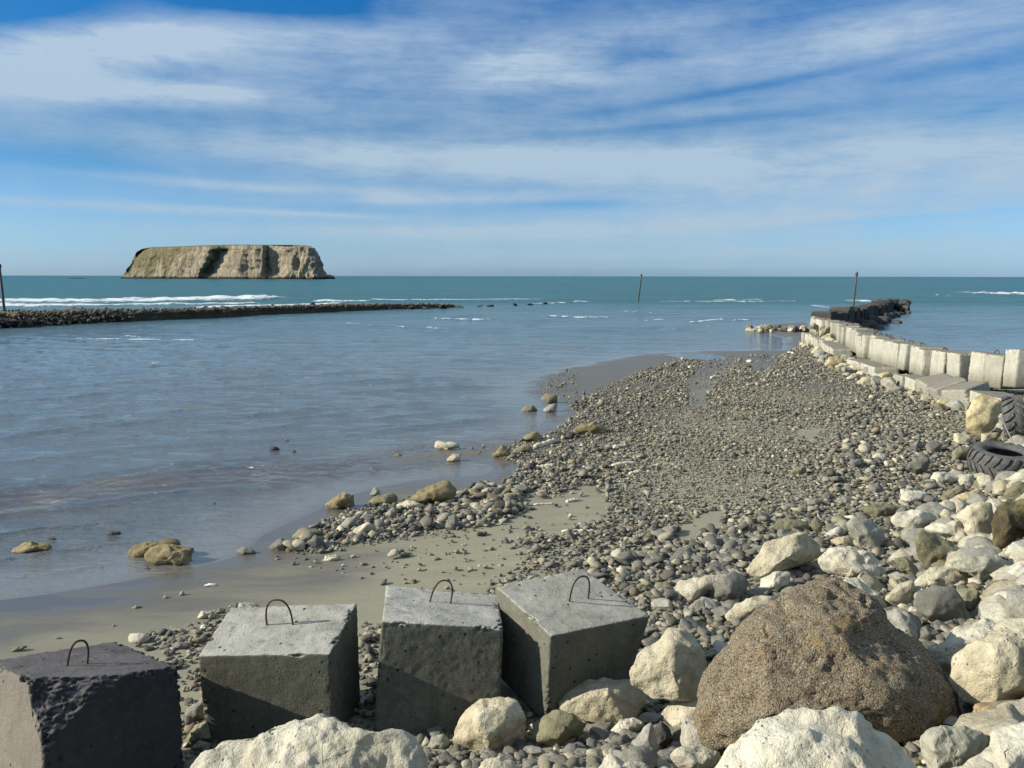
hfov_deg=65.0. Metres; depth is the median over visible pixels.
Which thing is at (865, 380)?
rock
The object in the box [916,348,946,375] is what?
concrete block
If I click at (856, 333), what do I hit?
concrete block
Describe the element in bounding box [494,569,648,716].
concrete cube
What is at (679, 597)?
cobble
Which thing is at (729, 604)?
cobble
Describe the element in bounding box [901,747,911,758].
cobble
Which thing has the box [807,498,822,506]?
rock
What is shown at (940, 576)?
boulder
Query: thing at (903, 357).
concrete block
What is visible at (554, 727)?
boulder
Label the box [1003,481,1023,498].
boulder
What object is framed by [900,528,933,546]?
boulder
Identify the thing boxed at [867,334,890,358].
concrete block
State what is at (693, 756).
rock
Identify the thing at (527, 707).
cobble
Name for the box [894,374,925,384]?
concrete block
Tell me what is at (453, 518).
rock
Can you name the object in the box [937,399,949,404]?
boulder
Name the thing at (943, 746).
boulder
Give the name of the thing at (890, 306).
concrete block
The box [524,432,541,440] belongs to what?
boulder
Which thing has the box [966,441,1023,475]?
tyre
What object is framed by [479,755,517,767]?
rock
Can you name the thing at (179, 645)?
rock
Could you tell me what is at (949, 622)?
cobble
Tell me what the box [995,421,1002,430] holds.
boulder
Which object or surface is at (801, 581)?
cobble
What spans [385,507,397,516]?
rock
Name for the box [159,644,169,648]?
rock
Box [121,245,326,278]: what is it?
island
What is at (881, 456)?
rock
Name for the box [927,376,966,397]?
concrete block
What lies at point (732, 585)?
boulder
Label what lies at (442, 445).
rock
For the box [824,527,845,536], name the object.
rock
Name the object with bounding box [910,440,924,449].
rock
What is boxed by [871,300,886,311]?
concrete block
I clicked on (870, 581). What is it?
boulder
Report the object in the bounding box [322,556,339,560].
rock
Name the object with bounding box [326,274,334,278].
skerry
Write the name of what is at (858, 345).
concrete block
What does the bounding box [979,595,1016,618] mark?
boulder
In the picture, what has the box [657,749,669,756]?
cobble
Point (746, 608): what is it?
rock
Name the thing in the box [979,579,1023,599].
boulder
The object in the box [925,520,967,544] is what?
boulder
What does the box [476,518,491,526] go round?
rock
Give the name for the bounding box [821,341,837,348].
concrete block
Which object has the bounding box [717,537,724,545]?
cobble
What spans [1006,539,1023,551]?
boulder
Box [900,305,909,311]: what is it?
rock
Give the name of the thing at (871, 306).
concrete block
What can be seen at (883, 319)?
rock
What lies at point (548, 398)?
rock
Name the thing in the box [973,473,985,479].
boulder
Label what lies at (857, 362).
concrete block
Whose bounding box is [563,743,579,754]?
cobble
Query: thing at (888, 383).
rock
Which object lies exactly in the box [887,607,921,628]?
boulder
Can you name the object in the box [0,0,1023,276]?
sky
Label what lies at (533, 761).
cobble
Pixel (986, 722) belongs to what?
boulder
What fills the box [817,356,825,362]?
rock
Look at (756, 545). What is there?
cobble
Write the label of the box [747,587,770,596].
cobble
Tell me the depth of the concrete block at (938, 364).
29.22 m
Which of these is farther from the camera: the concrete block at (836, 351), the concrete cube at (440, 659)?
the concrete block at (836, 351)
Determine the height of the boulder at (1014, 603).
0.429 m
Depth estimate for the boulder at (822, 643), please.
5.41 m
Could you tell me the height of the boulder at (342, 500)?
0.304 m
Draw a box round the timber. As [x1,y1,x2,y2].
[973,699,1019,711]
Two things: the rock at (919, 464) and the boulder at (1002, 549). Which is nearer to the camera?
the boulder at (1002, 549)
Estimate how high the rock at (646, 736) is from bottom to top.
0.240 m
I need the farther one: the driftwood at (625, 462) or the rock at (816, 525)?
the driftwood at (625, 462)
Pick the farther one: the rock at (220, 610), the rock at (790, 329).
the rock at (790, 329)
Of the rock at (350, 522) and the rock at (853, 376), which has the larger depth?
the rock at (853, 376)
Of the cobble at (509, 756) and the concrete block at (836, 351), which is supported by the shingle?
the cobble at (509, 756)
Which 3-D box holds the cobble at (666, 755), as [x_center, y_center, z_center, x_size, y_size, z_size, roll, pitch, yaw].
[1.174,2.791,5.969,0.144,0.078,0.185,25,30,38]
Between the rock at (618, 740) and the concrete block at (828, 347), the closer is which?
the rock at (618, 740)
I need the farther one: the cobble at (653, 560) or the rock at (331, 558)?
the rock at (331, 558)
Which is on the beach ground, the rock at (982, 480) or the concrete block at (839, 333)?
the concrete block at (839, 333)
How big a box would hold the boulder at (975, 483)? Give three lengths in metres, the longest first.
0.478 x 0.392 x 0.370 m
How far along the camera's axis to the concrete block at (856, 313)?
65.85 m
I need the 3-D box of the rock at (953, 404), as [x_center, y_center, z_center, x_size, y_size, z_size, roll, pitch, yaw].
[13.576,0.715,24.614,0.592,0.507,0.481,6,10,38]
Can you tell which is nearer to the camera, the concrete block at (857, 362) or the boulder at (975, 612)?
the boulder at (975, 612)
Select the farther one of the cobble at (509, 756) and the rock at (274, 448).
the rock at (274, 448)
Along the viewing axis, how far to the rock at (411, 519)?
13.53 m
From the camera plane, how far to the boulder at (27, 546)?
12.29 m
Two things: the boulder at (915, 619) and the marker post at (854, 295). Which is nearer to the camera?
the boulder at (915, 619)
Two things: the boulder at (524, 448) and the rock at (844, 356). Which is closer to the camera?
the boulder at (524, 448)
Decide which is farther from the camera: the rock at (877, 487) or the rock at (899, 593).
the rock at (877, 487)
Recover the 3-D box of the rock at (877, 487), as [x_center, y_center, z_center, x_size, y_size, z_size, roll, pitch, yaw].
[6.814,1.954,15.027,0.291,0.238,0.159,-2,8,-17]
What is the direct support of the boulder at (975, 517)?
on the shingle
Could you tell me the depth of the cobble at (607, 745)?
6.50 m
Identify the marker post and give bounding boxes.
[0,264,5,310]
[637,274,641,300]
[852,272,857,307]
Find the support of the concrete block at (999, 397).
on the beach ground
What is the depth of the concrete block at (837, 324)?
45.84 m
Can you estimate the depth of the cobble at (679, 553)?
11.55 m
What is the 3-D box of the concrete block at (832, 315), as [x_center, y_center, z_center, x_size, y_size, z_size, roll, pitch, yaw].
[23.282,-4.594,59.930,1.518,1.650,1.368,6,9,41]
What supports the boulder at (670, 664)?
on the boulder at (675, 715)
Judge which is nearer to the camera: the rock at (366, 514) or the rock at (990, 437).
the rock at (366, 514)
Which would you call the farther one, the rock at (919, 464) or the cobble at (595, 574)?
the rock at (919, 464)
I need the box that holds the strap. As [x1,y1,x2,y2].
[1001,416,1013,443]
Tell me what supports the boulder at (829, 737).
on the shingle
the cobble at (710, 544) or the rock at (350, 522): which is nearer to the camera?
the cobble at (710, 544)
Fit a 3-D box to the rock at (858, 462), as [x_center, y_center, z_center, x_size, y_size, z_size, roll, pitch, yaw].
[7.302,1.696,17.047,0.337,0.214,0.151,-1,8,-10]
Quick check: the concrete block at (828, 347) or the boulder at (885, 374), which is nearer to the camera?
the boulder at (885, 374)
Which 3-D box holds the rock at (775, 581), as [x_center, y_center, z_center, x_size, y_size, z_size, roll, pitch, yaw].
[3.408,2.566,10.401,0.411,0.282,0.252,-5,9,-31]
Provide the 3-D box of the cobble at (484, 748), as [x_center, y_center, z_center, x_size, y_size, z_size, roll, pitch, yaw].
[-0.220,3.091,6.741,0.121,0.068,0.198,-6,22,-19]
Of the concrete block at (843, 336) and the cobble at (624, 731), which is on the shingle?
the cobble at (624, 731)
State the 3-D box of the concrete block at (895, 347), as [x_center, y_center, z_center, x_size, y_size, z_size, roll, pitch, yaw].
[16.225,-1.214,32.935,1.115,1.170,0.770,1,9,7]
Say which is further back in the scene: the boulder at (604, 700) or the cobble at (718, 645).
the cobble at (718, 645)
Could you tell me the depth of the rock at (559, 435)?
20.82 m
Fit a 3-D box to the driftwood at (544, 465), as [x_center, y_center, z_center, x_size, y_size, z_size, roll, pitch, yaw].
[0.716,1.818,17.622,0.442,0.149,0.129,-1,8,-9]
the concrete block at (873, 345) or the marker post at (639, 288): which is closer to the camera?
the concrete block at (873, 345)
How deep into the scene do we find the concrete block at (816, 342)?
46.69 m
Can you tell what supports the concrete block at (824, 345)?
on the beach ground
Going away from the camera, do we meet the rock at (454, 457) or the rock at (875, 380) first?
the rock at (454, 457)
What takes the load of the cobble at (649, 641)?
on the shingle
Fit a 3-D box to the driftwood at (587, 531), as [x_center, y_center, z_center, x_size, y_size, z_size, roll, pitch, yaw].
[1.048,2.378,12.958,0.498,0.085,0.071,1,8,5]
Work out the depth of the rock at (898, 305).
97.75 m
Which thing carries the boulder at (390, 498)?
on the beach ground
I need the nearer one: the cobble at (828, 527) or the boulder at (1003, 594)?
the boulder at (1003, 594)
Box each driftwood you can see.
[533,438,556,447]
[533,502,552,505]
[535,463,553,468]
[562,529,591,532]
[566,498,578,502]
[611,461,638,465]
[613,443,626,448]
[628,470,641,474]
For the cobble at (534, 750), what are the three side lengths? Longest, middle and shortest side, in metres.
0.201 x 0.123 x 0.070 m
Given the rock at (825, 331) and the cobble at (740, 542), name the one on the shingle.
the cobble at (740, 542)
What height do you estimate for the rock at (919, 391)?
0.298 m
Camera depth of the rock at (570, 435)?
20.74 m
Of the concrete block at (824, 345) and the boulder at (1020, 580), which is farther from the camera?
the concrete block at (824, 345)
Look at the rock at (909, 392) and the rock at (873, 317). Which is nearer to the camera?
the rock at (909, 392)
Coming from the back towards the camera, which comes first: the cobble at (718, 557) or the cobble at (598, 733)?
the cobble at (718, 557)
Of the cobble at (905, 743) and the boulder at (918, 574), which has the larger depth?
the boulder at (918, 574)
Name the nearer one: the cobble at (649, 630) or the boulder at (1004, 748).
the boulder at (1004, 748)
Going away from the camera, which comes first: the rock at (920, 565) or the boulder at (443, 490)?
the rock at (920, 565)
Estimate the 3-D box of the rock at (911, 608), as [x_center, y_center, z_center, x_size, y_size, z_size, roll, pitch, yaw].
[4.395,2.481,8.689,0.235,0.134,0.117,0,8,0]
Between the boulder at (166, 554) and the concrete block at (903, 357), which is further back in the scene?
the concrete block at (903, 357)
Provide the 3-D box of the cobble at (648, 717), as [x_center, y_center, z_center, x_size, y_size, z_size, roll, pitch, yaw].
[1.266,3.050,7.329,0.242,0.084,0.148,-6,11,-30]
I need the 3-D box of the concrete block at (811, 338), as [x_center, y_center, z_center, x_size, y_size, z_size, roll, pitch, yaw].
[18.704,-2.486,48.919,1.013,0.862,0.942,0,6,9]
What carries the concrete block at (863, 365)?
on the beach ground
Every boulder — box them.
[11,541,51,552]
[127,538,180,556]
[144,544,193,565]
[190,713,427,767]
[292,527,321,538]
[325,492,354,508]
[368,493,397,504]
[410,480,456,503]
[452,697,525,750]
[493,444,510,456]
[494,500,504,508]
[513,444,532,453]
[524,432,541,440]
[532,709,583,746]
[558,677,645,728]
[573,421,606,434]
[618,745,658,767]
[629,627,706,701]
[661,700,696,729]
[675,574,727,601]
[680,718,703,746]
[693,576,960,755]
[708,570,746,601]
[715,706,916,767]
[746,532,820,577]
[772,518,808,531]
[818,546,884,579]
[825,356,843,365]
[844,578,887,607]
[846,517,884,546]
[849,364,860,371]
[857,571,884,591]
[877,372,891,378]
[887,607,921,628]
[888,549,913,561]
[891,509,936,530]
[899,554,913,562]
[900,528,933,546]
[909,541,920,561]
[912,586,925,599]
[913,585,966,622]
[914,529,959,567]
[914,566,968,587]
[915,502,945,516]
[915,570,926,577]
[919,725,987,767]
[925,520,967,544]
[928,615,1007,679]
[930,472,958,482]
[931,559,945,566]
[934,517,954,536]
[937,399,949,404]
[939,500,955,511]
[945,545,987,576]
[946,555,1005,580]
[949,497,968,512]
[949,618,1023,705]
[953,703,1023,747]
[953,721,1023,767]
[954,501,993,534]
[954,547,997,557]
[957,532,990,547]
[963,619,980,625]
[965,493,987,504]
[965,536,1001,553]
[966,393,1001,435]
[966,608,972,618]
[972,605,979,617]
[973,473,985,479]
[973,475,994,485]
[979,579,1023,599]
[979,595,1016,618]
[984,479,1001,492]
[986,498,1001,505]
[989,537,1013,556]
[990,561,1023,577]
[991,499,1023,548]
[991,584,1023,595]
[992,479,1010,494]
[992,571,1017,580]
[994,591,1008,598]
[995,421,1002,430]
[995,471,1015,479]
[997,559,1010,568]
[997,697,1023,716]
[1000,475,1023,491]
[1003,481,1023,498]
[1003,590,1023,617]
[1004,434,1023,443]
[1006,472,1023,479]
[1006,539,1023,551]
[1008,546,1023,564]
[1016,574,1023,584]
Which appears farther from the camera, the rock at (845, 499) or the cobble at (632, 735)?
the rock at (845, 499)
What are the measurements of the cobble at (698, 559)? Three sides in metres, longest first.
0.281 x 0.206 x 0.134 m
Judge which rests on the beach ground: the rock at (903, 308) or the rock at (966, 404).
the rock at (966, 404)
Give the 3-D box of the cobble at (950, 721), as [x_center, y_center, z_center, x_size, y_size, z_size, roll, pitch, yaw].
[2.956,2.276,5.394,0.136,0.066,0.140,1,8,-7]
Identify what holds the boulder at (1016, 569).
on the beach ground
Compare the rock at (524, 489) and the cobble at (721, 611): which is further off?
the rock at (524, 489)
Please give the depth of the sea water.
34.33 m
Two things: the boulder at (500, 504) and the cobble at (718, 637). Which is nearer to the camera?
the cobble at (718, 637)
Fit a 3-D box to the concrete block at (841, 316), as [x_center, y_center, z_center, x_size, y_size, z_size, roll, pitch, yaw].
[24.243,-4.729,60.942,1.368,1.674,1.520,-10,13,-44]
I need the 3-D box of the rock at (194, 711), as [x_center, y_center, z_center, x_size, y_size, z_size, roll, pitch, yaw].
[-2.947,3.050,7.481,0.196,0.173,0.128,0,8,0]
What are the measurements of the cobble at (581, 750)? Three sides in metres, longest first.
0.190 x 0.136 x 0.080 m
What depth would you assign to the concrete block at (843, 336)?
43.32 m
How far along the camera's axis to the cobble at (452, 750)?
6.87 m
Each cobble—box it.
[238,602,259,607]
[427,727,444,736]
[436,751,450,760]
[449,744,466,752]
[479,746,492,755]
[481,751,498,758]
[501,754,515,761]
[519,697,532,711]
[523,745,545,755]
[523,758,537,765]
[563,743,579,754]
[573,754,584,763]
[575,748,587,754]
[586,722,612,730]
[586,737,596,748]
[589,726,606,739]
[590,571,610,578]
[600,743,614,750]
[606,731,617,737]
[613,750,621,756]
[619,728,632,734]
[627,732,637,740]
[637,712,661,723]
[642,558,662,563]
[643,637,658,646]
[645,626,658,634]
[651,598,672,610]
[652,626,667,635]
[654,529,669,540]
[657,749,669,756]
[662,525,676,532]
[662,751,672,762]
[664,590,681,599]
[669,549,685,560]
[677,547,691,555]
[679,616,700,629]
[687,628,696,632]
[688,598,704,608]
[691,555,705,563]
[700,597,715,609]
[705,541,722,551]
[709,564,720,571]
[709,635,725,646]
[710,562,725,569]
[711,606,730,618]
[713,640,727,652]
[716,553,731,559]
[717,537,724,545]
[721,600,738,608]
[736,539,746,544]
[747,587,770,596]
[751,536,762,542]
[751,543,761,547]
[777,529,790,536]
[781,586,791,591]
[790,578,805,585]
[825,525,843,535]
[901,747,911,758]
[903,607,923,620]
[903,740,915,749]
[930,620,952,628]
[942,716,957,725]
[944,620,955,623]
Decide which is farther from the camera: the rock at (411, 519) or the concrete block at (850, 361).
the concrete block at (850, 361)
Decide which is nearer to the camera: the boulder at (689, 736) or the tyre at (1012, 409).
the boulder at (689, 736)
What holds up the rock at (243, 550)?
on the beach ground
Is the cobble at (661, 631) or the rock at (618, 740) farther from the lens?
the cobble at (661, 631)
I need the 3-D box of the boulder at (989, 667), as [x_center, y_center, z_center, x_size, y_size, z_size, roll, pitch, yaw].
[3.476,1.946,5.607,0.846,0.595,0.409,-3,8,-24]
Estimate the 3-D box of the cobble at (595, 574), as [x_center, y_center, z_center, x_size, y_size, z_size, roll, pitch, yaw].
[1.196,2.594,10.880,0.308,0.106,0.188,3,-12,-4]
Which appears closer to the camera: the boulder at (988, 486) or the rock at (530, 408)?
the boulder at (988, 486)
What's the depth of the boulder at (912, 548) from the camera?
11.20 m
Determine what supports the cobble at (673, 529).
on the beach ground
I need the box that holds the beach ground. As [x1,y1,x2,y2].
[0,321,1023,767]
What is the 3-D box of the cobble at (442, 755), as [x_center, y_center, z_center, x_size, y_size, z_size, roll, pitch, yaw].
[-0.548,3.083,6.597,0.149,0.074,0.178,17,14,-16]
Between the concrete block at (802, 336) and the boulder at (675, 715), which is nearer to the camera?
the boulder at (675, 715)
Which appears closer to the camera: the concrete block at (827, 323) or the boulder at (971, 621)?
the boulder at (971, 621)
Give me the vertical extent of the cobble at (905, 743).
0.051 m
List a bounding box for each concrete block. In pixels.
[801,332,814,340]
[805,333,813,339]
[809,336,819,345]
[811,311,837,319]
[814,318,826,332]
[815,338,834,345]
[819,320,838,331]
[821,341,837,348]
[823,343,841,349]
[826,321,841,326]
[826,345,845,352]
[829,308,851,322]
[830,306,852,322]
[830,321,842,339]
[830,346,852,356]
[836,321,859,339]
[837,324,859,342]
[838,312,844,320]
[840,327,846,344]
[846,327,872,347]
[847,359,870,364]
[849,330,877,351]
[853,308,854,322]
[853,331,882,352]
[854,305,872,314]
[854,360,876,364]
[855,309,857,322]
[856,332,881,357]
[857,308,860,319]
[860,310,863,318]
[860,363,887,368]
[861,308,866,319]
[861,333,886,358]
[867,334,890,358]
[868,365,899,375]
[870,335,902,360]
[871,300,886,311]
[876,299,889,301]
[876,305,878,315]
[876,337,908,362]
[882,339,911,365]
[887,302,891,312]
[890,340,925,366]
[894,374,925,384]
[897,342,926,370]
[904,376,925,389]
[909,346,947,373]
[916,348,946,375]
[916,373,952,394]
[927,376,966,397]
[929,350,959,375]
[941,381,989,400]
[946,350,982,381]
[968,350,1004,381]
[969,390,1016,401]
[982,354,1023,388]
[990,395,1023,401]
[1002,349,1023,387]
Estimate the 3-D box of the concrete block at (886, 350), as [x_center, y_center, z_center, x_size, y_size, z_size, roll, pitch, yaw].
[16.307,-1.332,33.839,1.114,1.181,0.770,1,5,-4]
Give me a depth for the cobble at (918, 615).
8.62 m
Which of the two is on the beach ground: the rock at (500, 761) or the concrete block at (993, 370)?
the concrete block at (993, 370)
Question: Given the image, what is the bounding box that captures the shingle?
[122,345,1023,767]
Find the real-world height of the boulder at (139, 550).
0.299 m
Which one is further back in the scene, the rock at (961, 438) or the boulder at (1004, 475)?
the rock at (961, 438)
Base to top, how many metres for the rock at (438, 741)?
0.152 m
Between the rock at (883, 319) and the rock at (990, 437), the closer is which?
the rock at (990, 437)
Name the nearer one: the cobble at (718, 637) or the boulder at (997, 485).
the cobble at (718, 637)
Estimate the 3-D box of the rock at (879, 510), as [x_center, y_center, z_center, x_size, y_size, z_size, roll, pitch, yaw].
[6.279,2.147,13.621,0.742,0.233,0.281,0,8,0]
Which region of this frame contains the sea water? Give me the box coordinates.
[0,276,1023,599]
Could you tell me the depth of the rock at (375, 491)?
15.47 m
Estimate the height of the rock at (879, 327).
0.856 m
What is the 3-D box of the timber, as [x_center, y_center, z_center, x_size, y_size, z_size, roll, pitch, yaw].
[3.414,2.165,5.274,0.991,0.261,0.167,-3,8,-22]
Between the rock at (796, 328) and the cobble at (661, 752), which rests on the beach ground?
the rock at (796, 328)
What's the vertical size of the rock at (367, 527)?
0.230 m
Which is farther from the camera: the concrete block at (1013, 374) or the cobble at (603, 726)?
the concrete block at (1013, 374)
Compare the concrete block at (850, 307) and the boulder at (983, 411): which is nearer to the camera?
the boulder at (983, 411)
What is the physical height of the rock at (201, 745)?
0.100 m
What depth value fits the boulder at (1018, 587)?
8.17 m
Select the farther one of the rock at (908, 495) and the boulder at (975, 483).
the boulder at (975, 483)
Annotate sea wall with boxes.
[0,302,456,328]
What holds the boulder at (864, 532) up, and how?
on the shingle
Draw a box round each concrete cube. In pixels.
[0,639,183,767]
[198,599,360,742]
[373,580,502,734]
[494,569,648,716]
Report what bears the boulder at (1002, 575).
on the beach ground
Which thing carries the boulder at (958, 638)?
on the shingle
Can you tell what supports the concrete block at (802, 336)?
on the beach ground
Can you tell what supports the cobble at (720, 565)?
on the shingle
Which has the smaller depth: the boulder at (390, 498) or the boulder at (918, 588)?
the boulder at (918, 588)
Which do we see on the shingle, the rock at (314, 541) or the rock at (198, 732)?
the rock at (198, 732)
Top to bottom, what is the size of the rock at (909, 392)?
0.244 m
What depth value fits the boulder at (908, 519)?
12.25 m
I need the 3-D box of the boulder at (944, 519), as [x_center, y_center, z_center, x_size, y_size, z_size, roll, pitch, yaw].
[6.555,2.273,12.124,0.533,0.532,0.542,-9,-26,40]
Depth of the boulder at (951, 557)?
10.17 m
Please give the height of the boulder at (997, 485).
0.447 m
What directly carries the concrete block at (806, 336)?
on the beach ground
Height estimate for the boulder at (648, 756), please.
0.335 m
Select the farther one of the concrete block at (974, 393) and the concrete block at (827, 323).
the concrete block at (827, 323)
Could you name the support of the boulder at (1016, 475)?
on the beach ground
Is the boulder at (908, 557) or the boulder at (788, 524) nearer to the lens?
the boulder at (908, 557)
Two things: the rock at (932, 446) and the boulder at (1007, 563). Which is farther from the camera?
the rock at (932, 446)
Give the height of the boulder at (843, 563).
0.501 m
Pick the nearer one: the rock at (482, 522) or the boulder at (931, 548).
the boulder at (931, 548)
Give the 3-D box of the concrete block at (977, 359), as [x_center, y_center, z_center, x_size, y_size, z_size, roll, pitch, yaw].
[16.369,-0.556,27.428,1.114,1.244,0.770,3,7,-7]
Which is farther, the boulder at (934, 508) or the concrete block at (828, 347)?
the concrete block at (828, 347)
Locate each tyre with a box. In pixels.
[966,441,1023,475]
[1001,396,1023,440]
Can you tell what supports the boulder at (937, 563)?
on the beach ground
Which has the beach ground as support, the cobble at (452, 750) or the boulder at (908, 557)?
the boulder at (908, 557)
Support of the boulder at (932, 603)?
on the beach ground
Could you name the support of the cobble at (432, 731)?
on the shingle
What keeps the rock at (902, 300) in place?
on the rock
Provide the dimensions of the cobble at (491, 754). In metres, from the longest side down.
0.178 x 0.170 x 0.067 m
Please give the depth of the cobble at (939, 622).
8.05 m
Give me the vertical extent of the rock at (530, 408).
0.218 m
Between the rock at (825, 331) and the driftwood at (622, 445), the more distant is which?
the rock at (825, 331)
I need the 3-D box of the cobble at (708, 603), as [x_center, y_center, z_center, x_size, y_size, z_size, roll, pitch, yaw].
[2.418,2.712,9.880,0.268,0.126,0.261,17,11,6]
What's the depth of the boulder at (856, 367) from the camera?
34.69 m
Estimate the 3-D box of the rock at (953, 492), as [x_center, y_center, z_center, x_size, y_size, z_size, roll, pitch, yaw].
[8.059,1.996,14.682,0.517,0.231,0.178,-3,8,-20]
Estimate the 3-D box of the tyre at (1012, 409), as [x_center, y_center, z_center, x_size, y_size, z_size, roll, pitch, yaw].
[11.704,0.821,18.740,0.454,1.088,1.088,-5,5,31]
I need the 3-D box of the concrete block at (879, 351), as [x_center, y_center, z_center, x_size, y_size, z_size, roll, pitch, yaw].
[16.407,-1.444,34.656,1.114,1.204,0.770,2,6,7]
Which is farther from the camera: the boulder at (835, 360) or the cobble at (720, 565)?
the boulder at (835, 360)
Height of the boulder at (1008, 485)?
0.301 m
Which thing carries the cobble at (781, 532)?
on the shingle
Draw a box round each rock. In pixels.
[0,320,19,327]
[11,646,26,650]
[106,531,120,534]
[128,633,150,643]
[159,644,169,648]
[171,642,189,648]
[179,635,189,640]
[184,702,204,720]
[185,721,210,745]
[191,740,209,751]
[197,611,211,618]
[215,607,225,613]
[237,547,255,554]
[269,446,279,449]
[269,537,285,550]
[291,539,304,550]
[307,535,320,547]
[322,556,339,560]
[341,516,357,528]
[351,531,364,539]
[353,522,375,533]
[361,511,374,519]
[370,487,379,495]
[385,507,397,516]
[397,500,424,508]
[402,516,416,523]
[428,734,449,748]
[434,441,459,449]
[441,502,459,506]
[447,454,460,461]
[448,514,459,526]
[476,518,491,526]
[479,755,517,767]
[519,486,531,492]
[521,405,537,410]
[541,393,556,402]
[543,404,555,411]
[555,433,564,438]
[565,432,574,438]
[598,753,648,767]
[608,734,630,745]
[610,717,643,734]
[632,723,657,751]
[654,721,672,747]
[670,745,719,767]
[672,729,680,741]
[725,595,774,620]
[759,571,790,590]
[787,327,794,331]
[791,325,798,331]
[792,466,806,474]
[800,326,808,331]
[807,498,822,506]
[809,323,817,329]
[809,519,823,532]
[813,351,824,356]
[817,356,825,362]
[821,327,830,334]
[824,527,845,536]
[830,536,854,545]
[835,366,842,372]
[836,496,853,503]
[841,354,851,359]
[841,366,854,372]
[846,373,859,379]
[848,459,863,466]
[857,319,867,323]
[860,323,869,327]
[860,376,871,385]
[861,503,900,517]
[862,367,868,374]
[867,315,877,322]
[868,482,883,493]
[871,375,880,386]
[872,453,887,458]
[874,325,884,328]
[876,316,888,323]
[879,312,891,318]
[880,377,895,384]
[883,380,895,388]
[884,580,914,604]
[886,386,902,392]
[887,609,918,638]
[888,572,904,578]
[894,556,919,574]
[895,303,902,308]
[898,299,910,303]
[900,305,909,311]
[900,489,927,503]
[907,390,915,394]
[907,455,929,473]
[908,606,916,611]
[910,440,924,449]
[915,388,922,394]
[916,563,923,568]
[917,626,939,640]
[920,394,931,399]
[925,441,941,452]
[931,402,945,410]
[940,487,965,497]
[944,399,964,410]
[951,446,967,460]
[953,433,972,444]
[953,488,985,500]
[956,474,974,483]
[956,587,980,610]
[961,400,970,408]
[977,475,994,488]
[981,432,999,441]
[985,579,1006,587]
[1005,542,1019,556]
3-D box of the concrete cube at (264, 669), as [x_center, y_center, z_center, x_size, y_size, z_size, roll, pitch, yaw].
[-2.112,2.701,7.373,1.263,1.507,0.798,1,8,5]
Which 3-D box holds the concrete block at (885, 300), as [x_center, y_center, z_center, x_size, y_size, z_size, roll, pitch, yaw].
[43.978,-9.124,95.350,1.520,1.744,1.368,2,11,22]
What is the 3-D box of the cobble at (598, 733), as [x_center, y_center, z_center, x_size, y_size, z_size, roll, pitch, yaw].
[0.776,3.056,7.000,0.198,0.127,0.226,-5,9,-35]
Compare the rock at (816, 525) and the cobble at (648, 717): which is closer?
the cobble at (648, 717)
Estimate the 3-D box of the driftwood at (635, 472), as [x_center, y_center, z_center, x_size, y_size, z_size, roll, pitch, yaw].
[2.593,1.870,16.903,0.316,0.122,0.109,-4,9,-27]
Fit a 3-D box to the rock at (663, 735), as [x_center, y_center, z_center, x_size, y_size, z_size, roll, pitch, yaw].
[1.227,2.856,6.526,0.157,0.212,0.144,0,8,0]
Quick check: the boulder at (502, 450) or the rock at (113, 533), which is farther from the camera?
the boulder at (502, 450)
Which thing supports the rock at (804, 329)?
on the beach ground
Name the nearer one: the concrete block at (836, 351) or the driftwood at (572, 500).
the driftwood at (572, 500)
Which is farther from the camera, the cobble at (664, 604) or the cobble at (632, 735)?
the cobble at (664, 604)
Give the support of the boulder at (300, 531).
on the beach ground
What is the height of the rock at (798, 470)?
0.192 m
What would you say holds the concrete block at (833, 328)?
on the beach ground
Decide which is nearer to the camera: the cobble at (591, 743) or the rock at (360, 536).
the cobble at (591, 743)
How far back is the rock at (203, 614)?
9.79 m
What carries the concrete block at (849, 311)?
on the beach ground
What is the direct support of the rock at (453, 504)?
on the shingle
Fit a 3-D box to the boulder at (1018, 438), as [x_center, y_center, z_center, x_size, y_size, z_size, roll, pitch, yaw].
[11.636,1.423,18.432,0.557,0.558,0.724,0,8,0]
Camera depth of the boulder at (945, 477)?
15.62 m
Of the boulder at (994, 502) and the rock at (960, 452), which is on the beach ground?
the boulder at (994, 502)
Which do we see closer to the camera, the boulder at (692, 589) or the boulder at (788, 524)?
the boulder at (692, 589)
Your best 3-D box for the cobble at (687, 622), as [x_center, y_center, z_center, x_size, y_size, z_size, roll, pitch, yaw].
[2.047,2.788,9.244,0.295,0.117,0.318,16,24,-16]
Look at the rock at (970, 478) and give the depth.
15.65 m
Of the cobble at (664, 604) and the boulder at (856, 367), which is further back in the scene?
the boulder at (856, 367)
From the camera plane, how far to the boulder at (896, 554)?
11.25 m
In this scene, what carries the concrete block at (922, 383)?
on the beach ground
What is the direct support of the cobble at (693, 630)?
on the beach ground
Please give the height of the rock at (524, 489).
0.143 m
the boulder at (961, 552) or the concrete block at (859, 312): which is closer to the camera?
the boulder at (961, 552)
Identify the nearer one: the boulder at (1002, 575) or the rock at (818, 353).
the boulder at (1002, 575)
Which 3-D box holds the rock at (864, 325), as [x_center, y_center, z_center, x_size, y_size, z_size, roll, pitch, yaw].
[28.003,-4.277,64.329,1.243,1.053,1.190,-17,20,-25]
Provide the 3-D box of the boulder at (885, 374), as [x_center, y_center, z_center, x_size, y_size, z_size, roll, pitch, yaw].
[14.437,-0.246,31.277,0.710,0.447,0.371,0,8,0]
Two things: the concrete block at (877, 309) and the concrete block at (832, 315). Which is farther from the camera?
the concrete block at (877, 309)
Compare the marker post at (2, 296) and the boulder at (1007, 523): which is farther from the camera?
the marker post at (2, 296)
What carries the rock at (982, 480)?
on the shingle
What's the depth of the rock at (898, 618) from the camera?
7.78 m
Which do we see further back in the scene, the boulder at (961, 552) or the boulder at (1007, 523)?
the boulder at (1007, 523)
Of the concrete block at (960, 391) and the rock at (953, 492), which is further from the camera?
the concrete block at (960, 391)

